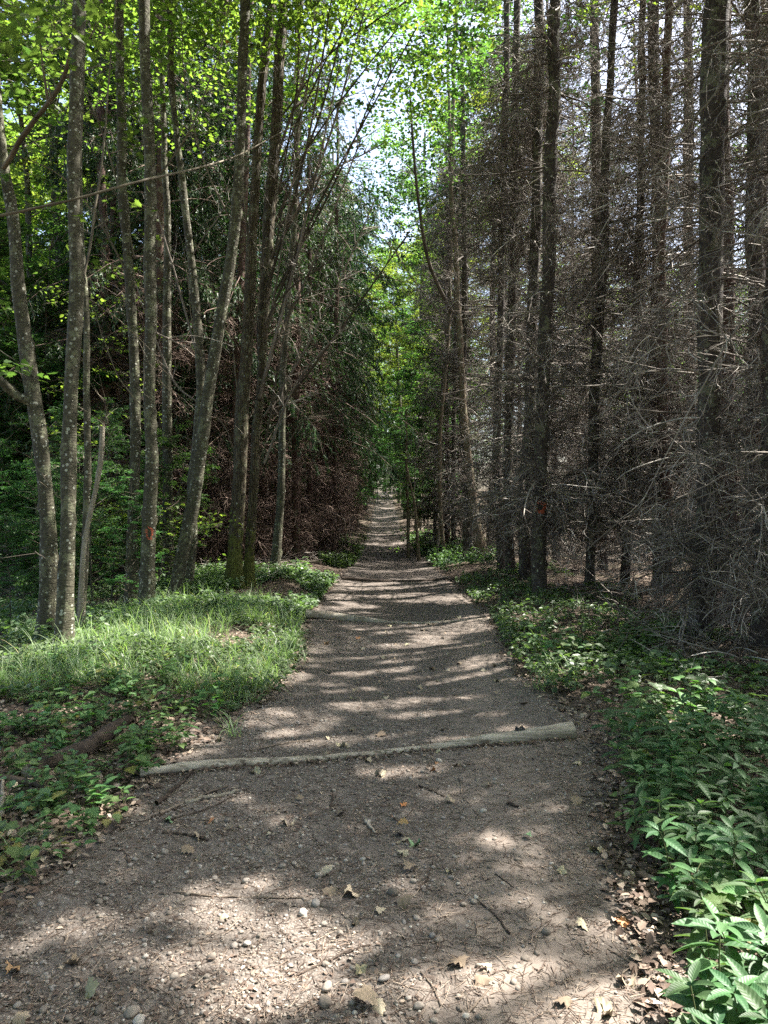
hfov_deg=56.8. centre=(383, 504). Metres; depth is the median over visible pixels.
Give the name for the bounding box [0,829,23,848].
seedling
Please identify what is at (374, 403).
dark spruce
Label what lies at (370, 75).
sky
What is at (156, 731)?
seedling
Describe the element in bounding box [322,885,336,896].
fallen leaf
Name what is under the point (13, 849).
seedling
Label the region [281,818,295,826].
fallen leaf
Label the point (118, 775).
seedling
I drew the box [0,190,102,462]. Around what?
young tree
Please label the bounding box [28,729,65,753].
seedling
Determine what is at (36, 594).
young tree
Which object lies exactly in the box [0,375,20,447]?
young tree
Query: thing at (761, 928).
woodland plant
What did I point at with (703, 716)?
woodland plant
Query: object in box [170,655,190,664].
seedling
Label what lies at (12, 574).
young tree
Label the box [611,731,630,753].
woodland plant
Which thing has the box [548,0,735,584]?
dead branched spruce
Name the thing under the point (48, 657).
seedling
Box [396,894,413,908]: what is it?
fallen leaf
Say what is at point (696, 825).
woodland plant
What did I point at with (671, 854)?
woodland plant
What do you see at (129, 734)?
seedling
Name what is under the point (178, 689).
seedling
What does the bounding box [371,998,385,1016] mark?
fallen leaf
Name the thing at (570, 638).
seedling
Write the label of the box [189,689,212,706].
seedling
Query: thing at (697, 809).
woodland plant
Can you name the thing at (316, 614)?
log
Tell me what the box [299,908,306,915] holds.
pebble
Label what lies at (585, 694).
seedling
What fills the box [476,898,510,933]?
stick
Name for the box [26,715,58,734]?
seedling
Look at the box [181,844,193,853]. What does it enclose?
fallen leaf
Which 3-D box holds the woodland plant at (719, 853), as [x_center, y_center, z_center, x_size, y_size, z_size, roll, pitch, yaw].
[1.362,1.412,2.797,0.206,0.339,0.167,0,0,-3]
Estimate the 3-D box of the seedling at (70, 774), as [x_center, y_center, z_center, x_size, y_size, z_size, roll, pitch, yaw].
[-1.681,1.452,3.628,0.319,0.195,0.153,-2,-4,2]
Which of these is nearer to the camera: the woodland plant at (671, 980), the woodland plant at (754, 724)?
the woodland plant at (671, 980)
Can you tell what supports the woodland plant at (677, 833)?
on the forest floor
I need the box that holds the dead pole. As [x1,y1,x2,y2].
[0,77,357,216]
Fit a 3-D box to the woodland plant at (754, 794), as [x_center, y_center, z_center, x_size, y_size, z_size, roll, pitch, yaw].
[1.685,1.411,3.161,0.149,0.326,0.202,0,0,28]
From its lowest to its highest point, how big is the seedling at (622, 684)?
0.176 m
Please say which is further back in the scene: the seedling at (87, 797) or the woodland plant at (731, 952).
the seedling at (87, 797)
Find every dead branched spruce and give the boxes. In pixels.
[332,0,627,579]
[389,138,507,553]
[391,113,502,550]
[393,162,485,534]
[409,32,516,557]
[427,0,567,570]
[441,0,664,597]
[460,1,628,561]
[468,223,527,538]
[470,61,602,554]
[476,180,558,543]
[501,0,695,586]
[518,0,692,571]
[539,121,650,545]
[540,101,616,538]
[545,0,767,656]
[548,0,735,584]
[553,0,767,592]
[557,110,649,541]
[561,0,747,585]
[566,47,746,277]
[567,0,767,618]
[571,27,698,561]
[574,0,761,238]
[594,0,767,663]
[595,0,767,614]
[610,0,748,563]
[671,0,767,567]
[683,61,767,694]
[720,140,767,537]
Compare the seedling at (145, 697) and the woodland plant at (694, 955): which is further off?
the seedling at (145, 697)
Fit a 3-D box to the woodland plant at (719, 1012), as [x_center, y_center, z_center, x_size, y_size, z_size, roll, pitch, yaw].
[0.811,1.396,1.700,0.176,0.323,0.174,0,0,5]
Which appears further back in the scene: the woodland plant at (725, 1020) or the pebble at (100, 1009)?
the pebble at (100, 1009)
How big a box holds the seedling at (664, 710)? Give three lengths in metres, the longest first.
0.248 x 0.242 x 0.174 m
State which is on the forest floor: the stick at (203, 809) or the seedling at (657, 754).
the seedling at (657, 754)
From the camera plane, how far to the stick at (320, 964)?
2.41 m
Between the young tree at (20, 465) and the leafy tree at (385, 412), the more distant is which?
the leafy tree at (385, 412)
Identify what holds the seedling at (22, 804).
on the forest floor
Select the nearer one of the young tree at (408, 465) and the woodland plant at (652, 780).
the woodland plant at (652, 780)
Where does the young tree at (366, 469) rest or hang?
on the forest floor
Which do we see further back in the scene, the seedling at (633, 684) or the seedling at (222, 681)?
the seedling at (222, 681)
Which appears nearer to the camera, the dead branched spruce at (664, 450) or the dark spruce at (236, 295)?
the dead branched spruce at (664, 450)
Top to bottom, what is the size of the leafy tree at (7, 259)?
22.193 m
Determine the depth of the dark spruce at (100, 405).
15.86 m
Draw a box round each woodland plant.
[590,709,625,747]
[601,741,635,793]
[603,708,639,748]
[611,703,638,746]
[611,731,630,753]
[615,732,661,799]
[616,706,651,759]
[617,747,648,799]
[619,749,660,796]
[620,708,655,744]
[622,764,666,832]
[622,775,660,809]
[623,807,653,865]
[624,781,670,849]
[625,740,658,761]
[627,744,654,775]
[627,754,656,787]
[632,718,669,742]
[634,702,657,742]
[635,782,694,817]
[636,797,694,868]
[637,726,655,753]
[637,795,693,865]
[637,816,694,912]
[638,772,671,812]
[640,692,673,734]
[642,725,680,758]
[643,714,689,763]
[645,705,663,734]
[647,782,678,825]
[648,768,694,826]
[651,866,693,913]
[652,812,713,877]
[653,733,696,793]
[653,744,688,800]
[655,961,743,1023]
[656,759,691,807]
[657,822,722,871]
[658,726,696,778]
[658,728,679,777]
[659,698,692,738]
[659,851,695,885]
[660,753,715,801]
[661,741,699,780]
[662,711,695,755]
[662,958,767,1023]
[663,827,708,864]
[663,963,754,1023]
[665,954,725,1013]
[666,802,711,844]
[667,693,706,736]
[668,764,706,801]
[668,839,698,877]
[668,1006,714,1023]
[669,766,720,823]
[669,869,727,917]
[671,897,762,969]
[673,907,747,986]
[673,918,767,995]
[674,687,708,720]
[674,798,736,870]
[675,810,714,849]
[676,716,704,758]
[676,803,706,859]
[676,888,726,941]
[677,933,732,977]
[679,747,721,807]
[680,1012,739,1023]
[681,710,708,755]
[682,713,711,731]
[683,1003,725,1023]
[685,722,731,773]
[685,773,716,808]
[686,715,719,747]
[686,872,707,901]
[689,721,728,778]
[691,777,739,814]
[692,741,741,789]
[694,715,725,760]
[695,695,731,724]
[697,829,736,871]
[698,815,758,871]
[700,968,767,1023]
[700,1011,760,1023]
[701,788,748,838]
[702,721,733,757]
[704,753,734,800]
[704,753,757,819]
[705,768,748,821]
[705,787,745,824]
[706,815,761,909]
[707,865,740,906]
[708,739,736,758]
[708,826,755,905]
[709,718,736,760]
[709,765,737,814]
[709,805,755,845]
[710,760,739,793]
[712,702,733,732]
[712,810,767,872]
[714,711,733,732]
[715,689,756,736]
[715,691,752,738]
[715,955,767,1023]
[716,698,756,741]
[716,724,738,752]
[717,754,763,798]
[717,870,767,917]
[720,832,759,872]
[721,967,767,1019]
[722,731,758,767]
[722,983,767,1011]
[723,739,753,763]
[723,842,746,876]
[723,903,767,976]
[724,980,765,1023]
[726,720,764,775]
[732,728,756,756]
[732,774,759,826]
[733,700,767,751]
[734,706,764,751]
[735,870,765,911]
[735,886,767,918]
[737,789,762,813]
[738,712,767,756]
[738,753,767,791]
[738,814,761,859]
[739,805,767,873]
[741,941,767,975]
[742,783,767,824]
[744,773,767,807]
[744,782,767,812]
[744,935,758,967]
[746,730,767,784]
[746,780,767,828]
[746,854,767,904]
[747,716,767,755]
[747,823,767,885]
[748,702,767,724]
[750,737,767,780]
[750,941,766,946]
[751,834,767,876]
[754,773,767,801]
[754,834,767,860]
[756,983,767,1001]
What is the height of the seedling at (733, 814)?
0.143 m
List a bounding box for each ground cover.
[0,559,243,644]
[0,588,312,711]
[74,556,339,620]
[316,533,369,567]
[402,529,496,567]
[440,560,761,692]
[586,616,767,713]
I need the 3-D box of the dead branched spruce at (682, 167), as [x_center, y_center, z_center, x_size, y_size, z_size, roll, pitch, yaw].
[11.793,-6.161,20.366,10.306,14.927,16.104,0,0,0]
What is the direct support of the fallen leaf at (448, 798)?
on the path
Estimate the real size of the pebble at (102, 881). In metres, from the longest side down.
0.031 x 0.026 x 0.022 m
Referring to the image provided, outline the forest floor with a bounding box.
[0,490,767,970]
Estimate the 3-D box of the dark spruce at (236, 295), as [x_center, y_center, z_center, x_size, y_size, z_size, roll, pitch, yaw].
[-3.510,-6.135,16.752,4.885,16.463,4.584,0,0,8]
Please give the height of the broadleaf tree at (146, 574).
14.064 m
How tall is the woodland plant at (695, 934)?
0.348 m
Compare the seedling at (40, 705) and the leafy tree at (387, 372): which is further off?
the leafy tree at (387, 372)
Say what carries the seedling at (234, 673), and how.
on the forest floor
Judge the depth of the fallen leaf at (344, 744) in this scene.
4.66 m
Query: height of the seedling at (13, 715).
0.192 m
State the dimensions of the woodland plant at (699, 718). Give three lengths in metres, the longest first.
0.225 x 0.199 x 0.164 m
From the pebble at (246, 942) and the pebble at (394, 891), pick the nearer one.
the pebble at (246, 942)
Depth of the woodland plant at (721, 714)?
4.46 m
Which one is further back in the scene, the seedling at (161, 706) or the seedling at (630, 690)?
the seedling at (630, 690)
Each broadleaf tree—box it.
[0,0,291,649]
[0,0,307,638]
[0,0,358,605]
[1,0,394,605]
[6,0,389,584]
[25,0,349,625]
[27,0,242,581]
[39,0,494,596]
[51,0,487,588]
[243,0,446,588]
[268,0,409,570]
[368,37,493,560]
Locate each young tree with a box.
[0,169,64,523]
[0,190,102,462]
[0,194,143,536]
[0,222,122,572]
[0,225,143,575]
[0,241,55,525]
[0,282,82,529]
[0,297,64,585]
[0,306,91,584]
[0,353,49,578]
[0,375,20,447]
[0,375,31,555]
[0,411,97,592]
[0,438,39,603]
[0,441,78,586]
[0,462,31,575]
[0,494,31,552]
[0,504,39,596]
[0,508,26,598]
[0,514,36,620]
[0,517,38,607]
[0,527,23,583]
[1,223,215,579]
[2,311,157,587]
[4,459,97,603]
[5,245,190,486]
[11,472,79,590]
[23,394,143,605]
[29,433,120,599]
[34,522,80,586]
[37,445,124,579]
[75,405,175,599]
[75,460,138,583]
[89,471,165,602]
[98,488,164,561]
[118,420,220,584]
[121,429,207,562]
[138,480,179,567]
[343,359,399,516]
[350,430,378,491]
[362,403,391,502]
[365,299,494,529]
[370,425,394,502]
[373,398,408,501]
[377,323,493,547]
[377,349,437,529]
[377,355,476,529]
[385,433,428,510]
[390,357,473,530]
[390,423,444,530]
[392,427,442,503]
[681,285,748,443]
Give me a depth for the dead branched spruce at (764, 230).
13.04 m
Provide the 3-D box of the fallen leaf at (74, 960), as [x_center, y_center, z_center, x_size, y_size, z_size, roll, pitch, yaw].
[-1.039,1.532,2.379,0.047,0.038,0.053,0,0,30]
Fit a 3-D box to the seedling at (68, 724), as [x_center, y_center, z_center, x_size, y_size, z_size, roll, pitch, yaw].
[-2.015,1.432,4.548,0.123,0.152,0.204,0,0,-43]
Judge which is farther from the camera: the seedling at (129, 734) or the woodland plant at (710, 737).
the seedling at (129, 734)
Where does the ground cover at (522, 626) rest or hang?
on the forest floor
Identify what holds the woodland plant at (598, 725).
on the path
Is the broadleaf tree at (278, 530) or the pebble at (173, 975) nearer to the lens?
the pebble at (173, 975)
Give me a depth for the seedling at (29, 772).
3.81 m
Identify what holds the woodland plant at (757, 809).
on the forest floor
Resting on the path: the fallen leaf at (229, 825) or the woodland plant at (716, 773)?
the fallen leaf at (229, 825)
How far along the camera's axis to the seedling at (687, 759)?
3.92 m
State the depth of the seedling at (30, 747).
4.20 m
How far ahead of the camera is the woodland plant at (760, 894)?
2.35 m
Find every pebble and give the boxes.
[13,1001,21,1008]
[17,921,24,925]
[39,1005,47,1013]
[57,918,63,923]
[65,1014,71,1020]
[95,898,102,904]
[95,1004,105,1015]
[99,879,106,884]
[123,1005,139,1018]
[130,966,136,971]
[132,1014,144,1023]
[161,849,168,853]
[165,910,172,915]
[169,972,178,979]
[184,890,191,895]
[189,939,196,946]
[206,952,215,960]
[230,941,237,948]
[242,878,249,882]
[243,940,250,945]
[256,932,263,937]
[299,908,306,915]
[312,898,319,907]
[315,871,323,877]
[319,995,331,1008]
[321,980,331,991]
[322,961,328,966]
[340,978,348,984]
[378,974,389,981]
[388,887,399,895]
[411,958,417,964]
[413,915,420,920]
[414,1001,424,1009]
[429,932,434,938]
[430,1017,437,1023]
[434,936,442,942]
[456,1004,462,1011]
[462,1013,469,1018]
[470,898,476,903]
[475,1013,482,1019]
[510,978,516,984]
[521,955,529,961]
[541,927,551,935]
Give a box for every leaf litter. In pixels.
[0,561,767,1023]
[124,729,574,779]
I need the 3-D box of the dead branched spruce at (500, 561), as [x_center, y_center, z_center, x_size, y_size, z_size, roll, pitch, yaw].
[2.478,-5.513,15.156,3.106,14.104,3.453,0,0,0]
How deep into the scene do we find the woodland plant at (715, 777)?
3.54 m
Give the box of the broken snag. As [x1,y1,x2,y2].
[76,371,132,628]
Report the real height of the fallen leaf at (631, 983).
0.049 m
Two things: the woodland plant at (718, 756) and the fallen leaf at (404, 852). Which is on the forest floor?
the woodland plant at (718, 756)
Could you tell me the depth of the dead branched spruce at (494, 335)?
21.39 m
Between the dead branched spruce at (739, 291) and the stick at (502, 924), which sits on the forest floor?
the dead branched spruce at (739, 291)
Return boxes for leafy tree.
[0,0,95,322]
[0,0,130,390]
[0,0,218,358]
[0,61,210,560]
[0,100,89,332]
[0,141,107,394]
[1,109,61,307]
[2,118,85,244]
[4,81,83,261]
[218,0,637,573]
[317,184,378,356]
[345,89,480,527]
[350,266,412,521]
[351,267,407,510]
[362,242,440,518]
[362,250,411,330]
[366,238,424,506]
[369,105,540,531]
[370,294,407,493]
[374,330,418,502]
[375,240,479,512]
[377,227,496,525]
[377,361,395,491]
[378,322,415,443]
[379,239,444,495]
[384,191,539,426]
[389,25,589,543]
[558,273,626,430]
[731,168,748,318]
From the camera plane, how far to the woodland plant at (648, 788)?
3.45 m
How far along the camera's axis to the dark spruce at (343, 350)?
25.51 m
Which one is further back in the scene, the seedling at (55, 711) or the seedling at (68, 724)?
the seedling at (55, 711)
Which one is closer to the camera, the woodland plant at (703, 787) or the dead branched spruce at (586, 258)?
the woodland plant at (703, 787)
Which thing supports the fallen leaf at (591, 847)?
on the path
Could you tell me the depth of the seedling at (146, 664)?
6.04 m
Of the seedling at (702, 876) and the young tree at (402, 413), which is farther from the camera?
the young tree at (402, 413)
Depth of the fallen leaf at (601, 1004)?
2.16 m
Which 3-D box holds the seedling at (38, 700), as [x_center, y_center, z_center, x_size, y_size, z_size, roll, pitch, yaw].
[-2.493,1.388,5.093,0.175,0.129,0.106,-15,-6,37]
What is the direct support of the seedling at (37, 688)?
on the forest floor
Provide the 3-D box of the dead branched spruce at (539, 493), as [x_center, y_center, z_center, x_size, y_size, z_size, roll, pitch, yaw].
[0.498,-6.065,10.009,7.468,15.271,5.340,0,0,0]
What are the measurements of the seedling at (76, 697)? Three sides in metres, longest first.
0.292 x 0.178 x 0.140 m
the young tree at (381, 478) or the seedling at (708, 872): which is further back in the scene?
the young tree at (381, 478)
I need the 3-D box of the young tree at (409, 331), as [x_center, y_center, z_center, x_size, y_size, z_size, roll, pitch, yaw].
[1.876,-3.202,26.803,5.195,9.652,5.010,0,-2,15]
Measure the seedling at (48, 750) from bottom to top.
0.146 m
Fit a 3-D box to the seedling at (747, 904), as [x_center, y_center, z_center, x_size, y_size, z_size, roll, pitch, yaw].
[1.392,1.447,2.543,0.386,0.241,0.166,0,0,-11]
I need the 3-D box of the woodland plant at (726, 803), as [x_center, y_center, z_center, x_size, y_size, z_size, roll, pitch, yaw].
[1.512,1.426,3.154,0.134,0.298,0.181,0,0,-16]
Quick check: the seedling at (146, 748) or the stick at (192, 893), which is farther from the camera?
the seedling at (146, 748)
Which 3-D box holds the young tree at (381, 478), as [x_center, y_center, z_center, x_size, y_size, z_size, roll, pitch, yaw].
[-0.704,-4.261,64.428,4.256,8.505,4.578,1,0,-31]
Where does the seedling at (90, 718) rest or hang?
on the forest floor
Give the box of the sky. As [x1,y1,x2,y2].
[0,0,746,491]
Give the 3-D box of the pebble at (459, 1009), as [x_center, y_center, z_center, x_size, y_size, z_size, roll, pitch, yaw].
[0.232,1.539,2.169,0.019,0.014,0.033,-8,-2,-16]
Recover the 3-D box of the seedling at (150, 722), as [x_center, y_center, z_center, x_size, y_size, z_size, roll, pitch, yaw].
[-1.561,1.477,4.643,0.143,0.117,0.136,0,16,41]
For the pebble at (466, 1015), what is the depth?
2.13 m
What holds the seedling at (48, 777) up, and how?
on the forest floor
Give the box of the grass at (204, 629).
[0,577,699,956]
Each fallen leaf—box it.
[5,829,15,838]
[5,960,20,973]
[12,1011,30,1023]
[64,952,80,964]
[84,977,99,999]
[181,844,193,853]
[219,913,229,918]
[223,822,232,830]
[249,766,260,773]
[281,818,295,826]
[319,865,332,876]
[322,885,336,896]
[340,741,349,747]
[343,883,359,897]
[351,917,359,924]
[352,982,378,1005]
[355,964,367,974]
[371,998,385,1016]
[375,768,385,777]
[376,730,385,736]
[376,906,386,913]
[396,836,408,842]
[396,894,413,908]
[397,817,408,824]
[397,850,408,856]
[403,859,416,869]
[409,838,420,848]
[446,793,454,802]
[448,955,469,967]
[475,974,493,986]
[481,963,492,970]
[554,995,573,1008]
[556,865,566,874]
[569,796,583,804]
[576,917,587,930]
[588,845,601,852]
[593,996,616,1017]
[613,916,629,928]
[616,973,637,987]
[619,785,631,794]
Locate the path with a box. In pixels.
[0,492,717,1023]
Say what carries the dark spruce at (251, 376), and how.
on the forest floor
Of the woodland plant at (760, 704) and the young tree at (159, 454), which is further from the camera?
the young tree at (159, 454)
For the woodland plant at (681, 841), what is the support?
on the forest floor
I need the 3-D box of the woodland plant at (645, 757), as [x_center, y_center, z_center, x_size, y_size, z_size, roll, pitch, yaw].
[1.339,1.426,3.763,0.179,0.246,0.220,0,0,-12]
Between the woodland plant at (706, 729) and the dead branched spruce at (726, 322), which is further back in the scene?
the dead branched spruce at (726, 322)
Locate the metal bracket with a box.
[515,726,524,730]
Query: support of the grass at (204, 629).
on the forest floor
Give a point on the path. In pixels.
(378, 558)
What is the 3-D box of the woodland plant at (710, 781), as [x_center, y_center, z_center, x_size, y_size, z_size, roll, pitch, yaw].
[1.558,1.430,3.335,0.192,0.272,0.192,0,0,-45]
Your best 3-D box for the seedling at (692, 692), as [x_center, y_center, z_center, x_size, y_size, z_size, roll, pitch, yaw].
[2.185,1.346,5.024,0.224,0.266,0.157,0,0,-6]
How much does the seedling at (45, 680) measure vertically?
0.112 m
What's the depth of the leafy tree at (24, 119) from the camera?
31.11 m
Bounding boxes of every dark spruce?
[0,0,240,589]
[10,7,194,584]
[36,0,274,576]
[48,66,184,566]
[56,0,270,566]
[79,0,262,562]
[85,143,141,574]
[109,0,341,565]
[117,26,254,560]
[136,0,321,563]
[137,0,272,566]
[140,0,325,566]
[169,56,276,562]
[180,0,338,557]
[198,145,291,559]
[214,0,402,562]
[214,40,331,554]
[249,65,387,557]
[258,206,319,548]
[266,211,336,540]
[267,150,382,548]
[269,130,377,550]
[288,244,340,536]
[300,109,420,555]
[301,190,377,536]
[313,191,392,535]
[316,213,389,527]
[317,233,387,532]
[333,244,392,520]
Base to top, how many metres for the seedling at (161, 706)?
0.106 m
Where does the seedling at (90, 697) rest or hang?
on the forest floor
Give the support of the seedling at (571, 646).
on the forest floor
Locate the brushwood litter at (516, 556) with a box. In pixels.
[7,525,767,693]
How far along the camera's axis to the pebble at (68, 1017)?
2.12 m
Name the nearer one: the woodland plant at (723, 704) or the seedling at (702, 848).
the seedling at (702, 848)
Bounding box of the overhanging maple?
[333,0,532,552]
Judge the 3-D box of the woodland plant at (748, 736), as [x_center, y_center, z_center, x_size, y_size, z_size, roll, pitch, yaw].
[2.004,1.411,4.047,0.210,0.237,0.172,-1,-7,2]
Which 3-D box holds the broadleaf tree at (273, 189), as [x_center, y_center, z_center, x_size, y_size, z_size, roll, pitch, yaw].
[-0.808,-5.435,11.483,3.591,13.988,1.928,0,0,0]
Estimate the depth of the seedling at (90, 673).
5.45 m
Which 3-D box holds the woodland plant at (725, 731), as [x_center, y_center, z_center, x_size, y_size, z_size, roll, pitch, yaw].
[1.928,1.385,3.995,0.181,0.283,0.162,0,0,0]
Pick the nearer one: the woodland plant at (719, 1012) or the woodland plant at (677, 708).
the woodland plant at (719, 1012)
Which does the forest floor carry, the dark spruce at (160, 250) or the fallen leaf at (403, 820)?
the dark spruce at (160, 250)
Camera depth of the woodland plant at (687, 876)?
2.55 m
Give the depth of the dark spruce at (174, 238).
18.39 m
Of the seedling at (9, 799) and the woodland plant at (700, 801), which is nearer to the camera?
the woodland plant at (700, 801)
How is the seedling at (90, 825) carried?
on the forest floor
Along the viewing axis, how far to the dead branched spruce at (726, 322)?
9.90 m
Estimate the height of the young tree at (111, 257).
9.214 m
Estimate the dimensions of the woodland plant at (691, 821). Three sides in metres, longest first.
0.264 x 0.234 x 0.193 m
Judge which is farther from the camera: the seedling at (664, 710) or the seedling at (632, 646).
the seedling at (632, 646)
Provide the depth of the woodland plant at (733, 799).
3.28 m
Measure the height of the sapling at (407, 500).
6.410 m
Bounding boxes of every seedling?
[0,665,18,677]
[0,682,21,698]
[0,710,23,737]
[0,711,4,742]
[0,713,15,725]
[0,723,14,763]
[0,733,17,746]
[0,763,26,819]
[0,819,21,866]
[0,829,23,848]
[1,672,22,702]
[1,747,40,774]
[2,752,26,773]
[2,793,26,810]
[3,845,40,880]
[4,744,40,759]
[8,713,28,732]
[10,715,33,729]
[13,766,41,788]
[13,788,38,813]
[13,837,25,854]
[16,792,52,812]
[16,824,40,838]
[17,695,31,705]
[19,718,47,736]
[19,735,57,754]
[22,704,59,728]
[23,652,64,673]
[23,743,35,756]
[24,746,55,758]
[24,773,85,804]
[26,689,45,707]
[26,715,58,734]
[27,673,46,684]
[27,692,46,705]
[27,757,79,790]
[27,774,53,798]
[27,807,52,841]
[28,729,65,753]
[30,825,95,859]
[31,688,72,711]
[31,791,62,809]
[32,686,51,700]
[34,754,84,785]
[34,767,91,803]
[34,790,67,810]
[35,677,54,689]
[35,705,63,737]
[37,804,65,820]
[39,829,74,852]
[41,692,56,704]
[42,704,73,717]
[43,775,67,806]
[44,695,80,719]
[44,720,69,736]
[45,650,56,667]
[45,711,69,725]
[47,666,68,677]
[49,722,66,745]
[50,653,73,669]
[51,731,82,748]
[52,674,83,686]
[52,731,69,750]
[53,785,66,805]
[54,748,80,769]
[58,799,99,827]
[60,701,80,723]
[61,675,86,691]
[61,717,77,737]
[62,726,91,742]
[67,753,93,794]
[70,808,96,832]
[71,681,110,701]
[71,692,98,727]
[72,756,94,777]
[76,722,92,740]
[78,778,100,792]
[79,672,107,691]
[80,709,101,726]
[81,698,117,715]
[81,699,105,710]
[82,704,108,724]
[84,668,116,693]
[84,693,100,702]
[84,772,117,805]
[84,787,110,805]
[85,657,109,673]
[86,649,106,659]
[86,687,115,703]
[93,667,118,683]
[93,756,117,772]
[98,785,133,810]
[98,795,122,828]
[100,697,132,717]
[101,682,125,700]
[103,725,134,754]
[104,664,127,683]
[104,773,123,782]
[108,667,138,691]
[111,677,126,693]
[112,675,131,698]
[112,724,140,751]
[114,676,133,692]
[114,726,143,764]
[114,742,147,776]
[115,680,138,698]
[118,699,155,716]
[120,671,143,682]
[120,674,164,700]
[125,667,141,684]
[125,727,151,759]
[127,639,146,663]
[127,750,140,758]
[128,674,155,693]
[128,728,167,751]
[128,753,151,772]
[132,681,155,706]
[132,720,153,739]
[133,691,155,709]
[133,724,151,742]
[133,730,156,746]
[134,756,160,771]
[137,753,165,766]
[139,710,160,723]
[139,744,158,753]
[141,740,157,760]
[142,656,163,672]
[145,710,165,727]
[146,663,157,681]
[149,668,173,685]
[149,700,182,723]
[149,702,167,716]
[150,714,173,726]
[152,660,195,680]
[155,687,179,709]
[157,660,178,681]
[159,721,197,737]
[159,723,176,742]
[161,644,187,658]
[162,683,189,703]
[162,684,176,699]
[164,724,190,748]
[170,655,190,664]
[172,697,194,713]
[179,690,202,708]
[179,703,198,713]
[180,708,195,727]
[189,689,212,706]
[194,691,224,718]
[198,682,223,698]
[200,685,223,720]
[202,702,222,716]
[211,680,231,697]
[214,673,233,690]
[215,700,230,715]
[222,680,249,700]
[223,662,239,682]
[520,617,542,650]
[527,624,541,650]
[528,645,546,652]
[540,626,557,648]
[542,641,565,661]
[555,635,577,657]
[558,638,584,657]
[563,627,581,642]
[566,644,587,660]
[581,638,604,651]
[581,674,641,707]
[582,643,600,664]
[584,620,603,641]
[586,635,610,654]
[596,635,620,647]
[605,690,660,733]
[606,791,705,852]
[609,635,633,650]
[614,676,641,697]
[618,734,688,776]
[620,689,647,707]
[623,679,671,701]
[626,642,644,650]
[627,686,674,722]
[628,656,676,690]
[628,709,668,737]
[642,701,682,734]
[643,771,677,801]
[645,686,660,722]
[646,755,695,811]
[650,707,681,732]
[651,745,683,777]
[655,823,695,857]
[658,857,748,930]
[659,692,706,731]
[659,748,701,769]
[667,676,696,713]
[670,862,725,916]
[674,675,701,709]
[680,863,714,902]
[681,722,703,745]
[685,811,716,855]
[688,738,737,754]
[689,666,722,703]
[691,858,734,935]
[692,868,767,924]
[693,694,707,707]
[695,892,758,954]
[719,869,767,913]
[722,881,767,910]
[729,813,766,844]
[735,715,763,741]
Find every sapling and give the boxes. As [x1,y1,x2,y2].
[369,419,434,560]
[370,366,432,557]
[435,454,480,551]
[462,440,485,545]
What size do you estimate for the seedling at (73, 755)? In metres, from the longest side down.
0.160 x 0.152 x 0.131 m
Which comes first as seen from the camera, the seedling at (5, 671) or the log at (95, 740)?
the log at (95, 740)
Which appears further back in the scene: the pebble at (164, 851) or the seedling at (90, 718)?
the seedling at (90, 718)
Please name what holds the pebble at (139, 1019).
on the path
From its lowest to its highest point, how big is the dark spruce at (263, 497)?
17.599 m
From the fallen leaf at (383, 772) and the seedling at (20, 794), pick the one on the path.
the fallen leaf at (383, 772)
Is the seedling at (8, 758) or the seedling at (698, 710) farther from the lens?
the seedling at (698, 710)
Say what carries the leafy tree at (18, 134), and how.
on the forest floor
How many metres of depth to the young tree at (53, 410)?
10.19 m
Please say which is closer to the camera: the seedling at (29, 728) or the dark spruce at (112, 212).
the seedling at (29, 728)
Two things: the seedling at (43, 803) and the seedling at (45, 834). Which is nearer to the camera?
the seedling at (45, 834)
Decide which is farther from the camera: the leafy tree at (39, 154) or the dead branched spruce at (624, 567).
the leafy tree at (39, 154)
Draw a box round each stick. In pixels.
[0,779,5,820]
[23,875,63,892]
[151,805,185,817]
[154,771,192,804]
[159,785,227,813]
[162,831,208,840]
[164,788,247,821]
[173,891,305,898]
[184,789,238,802]
[250,740,309,750]
[296,944,369,975]
[364,819,376,834]
[418,784,444,796]
[419,860,432,889]
[420,971,441,1006]
[467,986,490,1012]
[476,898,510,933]
[506,801,518,806]
[542,723,597,758]
[607,948,656,981]
[620,866,662,874]
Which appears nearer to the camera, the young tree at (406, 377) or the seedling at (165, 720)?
the seedling at (165, 720)
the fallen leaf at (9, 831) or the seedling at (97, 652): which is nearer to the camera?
the fallen leaf at (9, 831)
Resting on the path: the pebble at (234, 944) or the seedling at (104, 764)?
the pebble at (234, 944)
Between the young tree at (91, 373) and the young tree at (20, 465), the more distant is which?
the young tree at (91, 373)
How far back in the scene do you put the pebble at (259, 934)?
2.55 m
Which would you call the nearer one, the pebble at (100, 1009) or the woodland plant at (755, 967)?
the woodland plant at (755, 967)
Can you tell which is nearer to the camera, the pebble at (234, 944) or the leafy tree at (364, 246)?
the pebble at (234, 944)
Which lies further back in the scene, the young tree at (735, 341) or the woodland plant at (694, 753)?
the young tree at (735, 341)
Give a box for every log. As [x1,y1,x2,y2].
[0,774,54,791]
[21,711,137,777]
[139,721,576,777]
[305,609,491,623]
[341,576,454,581]
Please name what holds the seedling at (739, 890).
on the forest floor
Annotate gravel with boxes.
[135,739,568,782]
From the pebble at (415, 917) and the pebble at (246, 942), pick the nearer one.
the pebble at (246, 942)
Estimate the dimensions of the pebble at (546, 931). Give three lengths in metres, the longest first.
0.039 x 0.032 x 0.026 m
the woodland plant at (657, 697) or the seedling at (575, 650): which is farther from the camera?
the seedling at (575, 650)
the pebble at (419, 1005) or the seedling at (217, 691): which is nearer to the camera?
the pebble at (419, 1005)
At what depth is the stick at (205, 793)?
3.75 m
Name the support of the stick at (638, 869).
on the forest floor
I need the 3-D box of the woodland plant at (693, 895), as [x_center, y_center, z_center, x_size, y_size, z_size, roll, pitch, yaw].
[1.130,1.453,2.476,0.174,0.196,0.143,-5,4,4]

